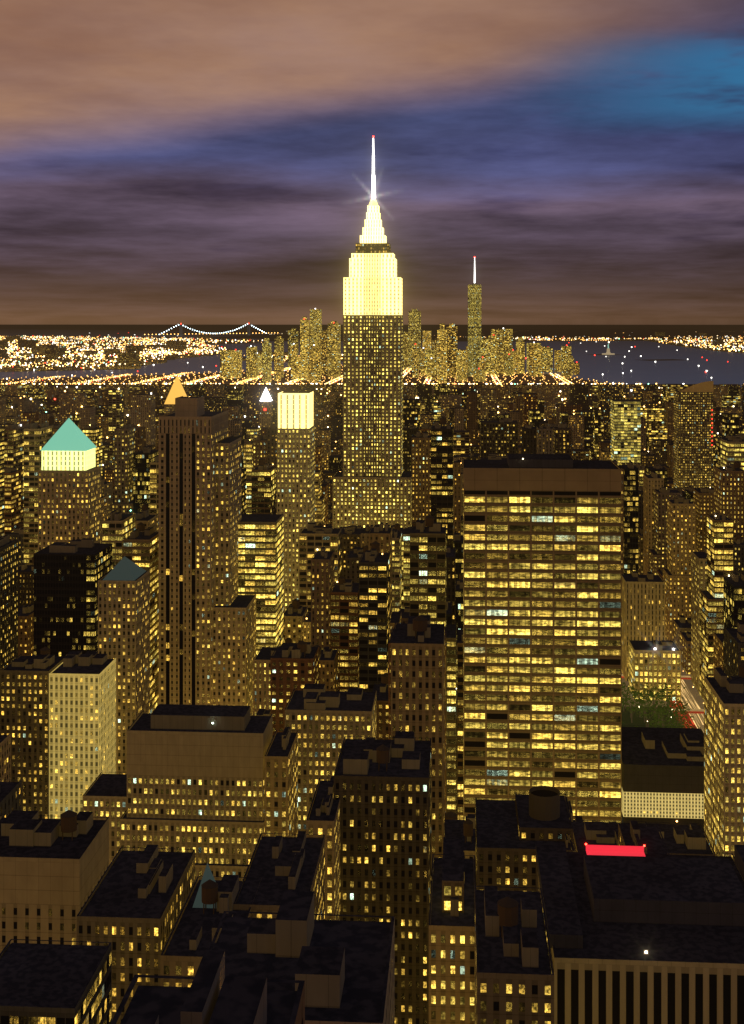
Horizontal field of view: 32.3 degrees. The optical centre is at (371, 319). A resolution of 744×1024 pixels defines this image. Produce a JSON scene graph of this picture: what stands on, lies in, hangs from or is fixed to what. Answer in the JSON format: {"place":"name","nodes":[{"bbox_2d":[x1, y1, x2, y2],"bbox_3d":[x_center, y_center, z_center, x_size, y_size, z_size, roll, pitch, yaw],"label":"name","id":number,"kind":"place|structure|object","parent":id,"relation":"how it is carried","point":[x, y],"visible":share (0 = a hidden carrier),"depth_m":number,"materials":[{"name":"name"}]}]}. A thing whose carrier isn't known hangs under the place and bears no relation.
{"place":"outdoors","nodes":[
{"label":"outdoors","id":0,"kind":"place"},
{"bbox_2d":[0,365,607,385],"bbox_3d":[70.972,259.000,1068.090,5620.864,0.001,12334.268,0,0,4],"label":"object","id":1,"kind":"structure","parent":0,"point":[415,380],"depth_m":5423.59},
{"bbox_2d":[25,369,703,731],"bbox_3d":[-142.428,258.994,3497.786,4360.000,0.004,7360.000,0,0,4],"label":"street","id":2,"kind":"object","parent":1,"relation":"on","point":[697,713],"visible":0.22,"depth_m":909.07,"materials":[{"name":"grey asphalt"}]},
{"bbox_2d":[0,329,743,386],"bbox_3d":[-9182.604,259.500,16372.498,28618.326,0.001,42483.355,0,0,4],"label":"harbor water","id":3,"kind":"structure","parent":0,"point":[718,367],"depth_m":7686.88,"materials":[{"name":"blue liquid"}]},
{"bbox_2d":[602,343,614,354],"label":"statue of liberty","id":4,"kind":"object","parent":3,"relation":"on","point":[608,351],"visible":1,"depth_m":9336.45,"materials":[{"name":"green"}]},
{"bbox_2d":[0,325,743,371],"bbox_3d":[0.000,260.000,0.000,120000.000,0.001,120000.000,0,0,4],"label":"ground","id":5,"kind":"structure","parent":0,"point":[289,327],"depth_m":39723.04,"materials":[{"name":"black"}]},
{"bbox_2d":[0,647,64,818],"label":"building","id":6,"kind":"structure","parent":5,"relation":"on","point":[24,701],"depth_m":622.86,"materials":[{"name":"brown stone"}]},
{"bbox_2d":[0,810,108,952],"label":"stone building","id":7,"kind":"structure","parent":5,"relation":"on","point":[52,871],"depth_m":357.74,"materials":[{"name":"brown stone"}]},
{"bbox_2d":[0,939,111,1023],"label":"building","id":8,"kind":"structure","parent":5,"relation":"on","point":[54,984],"depth_m":257.45,"materials":[{"name":"black"}]},
{"bbox_2d":[38,418,100,550],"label":"skyscraper","id":9,"kind":"structure","parent":5,"relation":"on","point":[69,491],"depth_m":867.07,"materials":[{"name":"green"}]},
{"bbox_2d":[34,538,111,655],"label":"office building","id":10,"kind":"structure","parent":5,"relation":"on","point":[67,576],"depth_m":713.48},
{"bbox_2d":[49,651,115,818],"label":"high-rise building","id":11,"kind":"structure","parent":5,"relation":"on","point":[82,722],"depth_m":611.42,"materials":[{"name":"beige concrete"}]},
{"bbox_2d":[98,556,149,773],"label":"building","id":12,"kind":"structure","parent":5,"relation":"on","point":[124,611],"depth_m":660.60,"materials":[{"name":"brown stone"}]},
{"bbox_2d":[76,844,194,1023],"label":"building","id":13,"kind":"structure","parent":5,"relation":"on","point":[131,908],"depth_m":310.99,"materials":[{"name":"black concrete"}]},
{"bbox_2d":[164,376,186,413],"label":"tower","id":14,"kind":"structure","parent":5,"relation":"on","point":[176,390],"depth_m":2031.08,"materials":[{"name":"orange"}]},
{"bbox_2d":[83,704,272,880],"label":"office building","id":15,"kind":"structure","parent":5,"relation":"on","point":[193,777],"depth_m":485.66,"materials":[{"name":"brown concrete"}]},
{"bbox_2d":[159,396,255,715],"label":"skyscraper","id":16,"kind":"structure","parent":5,"relation":"on","point":[207,633],"depth_m":749.54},
{"bbox_2d":[160,863,261,986],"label":"building","id":17,"kind":"structure","parent":5,"relation":"on","point":[210,900],"depth_m":294.54,"materials":[{"name":"black concrete"}]},
{"bbox_2d":[142,324,281,337],"bbox_3d":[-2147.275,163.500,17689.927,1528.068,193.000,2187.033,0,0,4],"label":"suspension bridge","id":18,"kind":"structure","parent":5,"relation":"on","point":[181,334],"depth_m":17512.63,"materials":[{"name":"silver metal"}]},
{"bbox_2d":[238,513,283,655],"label":"office building","id":19,"kind":"structure","parent":5,"relation":"on","point":[261,556],"depth_m":786.67,"materials":[{"name":"yellow glass"}]},
{"bbox_2d":[260,388,271,428],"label":"spired tower","id":20,"kind":"structure","parent":5,"relation":"on","point":[266,415],"depth_m":2167.46,"materials":[{"name":"white"}]},
{"bbox_2d":[233,831,324,919],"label":"building","id":21,"kind":"structure","parent":5,"relation":"on","point":[279,865],"depth_m":322.45,"materials":[{"name":"black concrete"}]},
{"bbox_2d":[265,727,297,836],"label":"building","id":22,"kind":"structure","parent":5,"relation":"on","point":[281,786],"depth_m":473.71,"materials":[{"name":"brown stone"}]},
{"bbox_2d":[277,391,314,611],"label":"skyscraper","id":23,"kind":"structure","parent":5,"relation":"on","point":[296,467],"depth_m":936.30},
{"bbox_2d":[306,776,339,919],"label":"building","id":24,"kind":"structure","parent":5,"relation":"on","point":[323,817],"depth_m":366.98,"materials":[{"name":"brown stone"}]},
{"bbox_2d":[285,684,375,830],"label":"office building","id":25,"kind":"structure","parent":5,"relation":"on","point":[320,720],"depth_m":523.02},
{"bbox_2d":[0,384,743,1023],"bbox_3d":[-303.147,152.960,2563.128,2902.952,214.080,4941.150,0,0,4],"label":"city buildings","id":26,"kind":"structure","parent":5,"relation":"on","point":[380,606],"depth_m":859.35,"materials":[{"name":"brown concrete"}]},
{"bbox_2d":[0,328,743,371],"bbox_3d":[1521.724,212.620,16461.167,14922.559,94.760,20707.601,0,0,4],"label":"low boroughs rise","id":27,"kind":"structure","parent":5,"relation":"on","point":[129,356],"depth_m":12148.83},
{"bbox_2d":[333,138,411,528],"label":"skyscraper","id":28,"kind":"structure","parent":5,"relation":"on","point":[372,483],"depth_m":1265.97,"materials":[{"name":"white stone"}]},
{"bbox_2d":[334,731,430,1023],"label":"dark brick building","id":29,"kind":"structure","parent":5,"relation":"on","point":[382,789],"depth_m":380.67,"materials":[{"name":"brown brick"}]},
{"bbox_2d":[220,309,579,382],"bbox_3d":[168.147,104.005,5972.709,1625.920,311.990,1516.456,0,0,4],"label":"distant skyline","id":30,"kind":"structure","parent":5,"relation":"on","point":[322,356],"depth_m":5693.65},
{"bbox_2d":[429,837,475,1023],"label":"building","id":31,"kind":"structure","parent":5,"relation":"on","point":[452,948],"depth_m":299.70,"materials":[{"name":"brown stone"}]},
{"bbox_2d":[468,257,480,375],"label":"skyscraper","id":32,"kind":"structure","parent":5,"relation":"on","point":[474,322],"depth_m":5820.13,"materials":[{"name":"white"}]},
{"bbox_2d":[480,418,517,458],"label":"dark tower","id":33,"kind":"structure","parent":5,"relation":"on","point":[500,437],"depth_m":1394.05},
{"bbox_2d":[475,885,553,1023],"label":"building","id":34,"kind":"structure","parent":5,"relation":"on","point":[514,977],"depth_m":266.63,"materials":[{"name":"brown stone"}]},
{"bbox_2d":[475,786,572,891],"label":"building","id":35,"kind":"structure","parent":5,"relation":"on","point":[510,835],"depth_m":405.77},
{"bbox_2d":[463,454,621,822],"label":"office building","id":36,"kind":"structure","parent":5,"relation":"on","point":[542,619],"depth_m":556.30,"materials":[{"name":"yellow glass"}]},
{"bbox_2d":[611,399,640,464],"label":"office building","id":37,"kind":"structure","parent":5,"relation":"on","point":[625,431],"depth_m":1582.45,"materials":[{"name":"yellow glass"}]},
{"bbox_2d":[536,845,743,1023],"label":"office building","id":38,"kind":"structure","parent":5,"relation":"on","point":[613,913],"depth_m":309.49,"materials":[{"name":"black concrete"}]},
{"bbox_2d":[622,571,664,680],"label":"beige building","id":39,"kind":"structure","parent":5,"relation":"on","point":[643,607],"depth_m":919.17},
{"bbox_2d":[629,639,680,700],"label":"lit building","id":40,"kind":"structure","parent":5,"relation":"on","point":[649,664],"depth_m":874.20,"materials":[{"name":"beige concrete"}]},
{"bbox_2d":[622,725,703,829],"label":"office building","id":41,"kind":"structure","parent":5,"relation":"on","point":[662,774],"depth_m":563.42,"materials":[{"name":"black concrete"}]},
{"bbox_2d":[674,381,712,487],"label":"building","id":42,"kind":"structure","parent":5,"relation":"on","point":[693,438],"depth_m":1773.86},
{"bbox_2d":[704,663,743,857],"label":"high-rise building","id":43,"kind":"structure","parent":5,"relation":"on","point":[724,762],"depth_m":498.30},
{"bbox_2d":[0,136,743,952],"bbox_3d":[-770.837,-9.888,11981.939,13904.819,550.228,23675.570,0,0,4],"label":"city lights","id":44,"kind":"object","parent":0,"point":[202,342],"visible":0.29,"depth_m":8397.31},
{"bbox_2d":[0,0,743,324],"label":"sky","id":45,"kind":"structure","parent":0,"point":[163,162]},
{"bbox_2d":[622,706,675,727],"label":"park lawn","id":46,"kind":"structure","parent":0,"point":[636,720],"depth_m":833.34,"materials":[{"name":"green plant"}]},
{"bbox_2d":[622,677,696,727],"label":"park trees","id":47,"kind":"object","parent":46,"relation":"on","point":[653,706],"visible":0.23,"depth_m":821.82,"materials":[{"name":"green plant"}]},
{"bbox_2d":[646,359,678,360],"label":"ellis island ground","id":48,"kind":"structure","parent":0,"point":[661,359],"depth_m":8241.51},
{"bbox_2d":[622,666,703,708],"bbox_3d":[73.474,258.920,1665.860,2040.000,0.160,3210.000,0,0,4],"label":"pavement blocks","id":49,"kind":"structure","parent":0,"point":[695,693],"depth_m":890.30,"materials":[{"name":"grey concrete"}]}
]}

